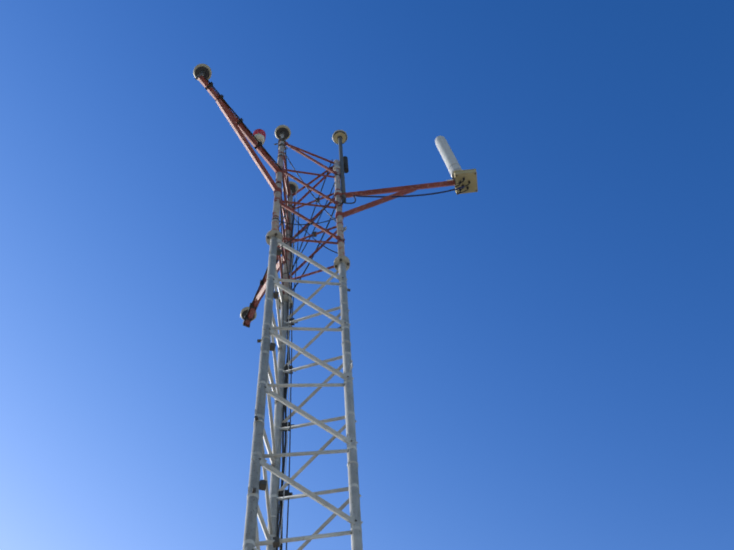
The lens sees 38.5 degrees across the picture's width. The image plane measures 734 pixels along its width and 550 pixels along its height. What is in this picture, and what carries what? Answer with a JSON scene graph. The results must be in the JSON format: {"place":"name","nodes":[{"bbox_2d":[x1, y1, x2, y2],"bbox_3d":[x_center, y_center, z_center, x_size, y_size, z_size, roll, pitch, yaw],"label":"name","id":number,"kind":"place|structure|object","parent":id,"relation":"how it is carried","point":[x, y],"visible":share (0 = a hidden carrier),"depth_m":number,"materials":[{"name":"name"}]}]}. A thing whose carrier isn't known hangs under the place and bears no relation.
{"place":"outdoors","nodes":[
{"label":"outdoors","id":0,"kind":"place"},
{"bbox_2d":[0,0,733,549],"label":"sky","id":1,"kind":"structure","parent":0,"point":[542,355],"materials":[{"name":"blue"}]},
{"label":"ground","id":2,"kind":"structure","parent":0,"visible":0},
{"bbox_2d":[243,136,362,549],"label":"lattice tower","id":3,"kind":"structure","parent":2,"relation":"on","point":[270,328],"depth_m":5.90,"materials":[{"name":"white metal"}]},
{"bbox_2d":[275,125,290,139],"bbox_3d":[-0.722,-1.183,8.963,0.140,0.258,0.140,-7,-63,1],"label":"antenna","id":4,"kind":"object","parent":3,"relation":"on","point":[281,131],"visible":0.9,"depth_m":9.02,"materials":[{"name":"metal"}]},
{"bbox_2d":[285,181,298,195],"bbox_3d":[-0.668,-0.727,9.162,0.140,0.198,0.140,-7,-63,1],"label":"antenna","id":5,"kind":"object","parent":3,"relation":"on","point":[294,188],"visible":0.46,"depth_m":9.19,"materials":[{"name":"metal"}]},
{"bbox_2d":[195,73,455,327],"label":"support arms","id":6,"kind":"object","parent":3,"relation":"attached to","point":[241,129],"visible":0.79,"depth_m":8.09,"materials":[{"name":"red paint"}]},
{"bbox_2d":[193,64,211,80],"bbox_3d":[-1.244,-1.508,7.905,0.140,0.178,0.140,-7,-63,1],"label":"antenna","id":7,"kind":"object","parent":6,"relation":"on","point":[205,70],"visible":0.73,"depth_m":7.92,"materials":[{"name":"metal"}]},
{"bbox_2d":[240,307,256,320],"bbox_3d":[-1.004,0.358,8.856,0.140,0.178,0.140,-7,-63,1],"label":"antenna","id":8,"kind":"object","parent":6,"relation":"on","point":[244,311],"visible":0.4,"depth_m":8.88,"materials":[{"name":"metal"}]},
{"bbox_2d":[253,129,265,144],"bbox_3d":[-0.851,-1.073,8.260,0.102,0.386,0.102,-7,-63,1],"label":"obstruction light","id":9,"kind":"object","parent":6,"relation":"on","point":[259,134],"visible":0.6,"depth_m":8.22,"materials":[{"name":"plastic"}]},
{"bbox_2d":[435,136,477,194],"bbox_3d":[0.730,-0.915,8.629,0.246,0.954,0.199,-7,-63,1],"label":"antenna box with radome","id":10,"kind":"object","parent":6,"relation":"attached to","point":[467,179],"visible":0.92,"depth_m":8.29,"materials":[{"name":"white plastic"}]},
{"bbox_2d":[333,137,348,201],"bbox_3d":[-0.220,-0.895,8.854,0.134,1.460,0.064,6,-64,-6],"label":"mounting pole","id":11,"kind":"object","parent":3,"relation":"attached to","point":[343,167],"visible":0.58,"depth_m":8.86,"materials":[{"name":"metal"}]},
{"bbox_2d":[332,130,347,143],"bbox_3d":[-0.245,-1.245,9.527,0.140,0.098,0.140,-7,-63,1],"label":"antenna","id":12,"kind":"object","parent":11,"relation":"on","point":[337,134],"visible":0.71,"depth_m":9.51,"materials":[{"name":"metal"}]},
{"bbox_2d":[272,145,464,549],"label":"cables","id":13,"kind":"object","parent":3,"relation":"attached to","point":[284,492],"visible":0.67,"depth_m":7.30,"materials":[{"name":"black rubber"}]}
]}

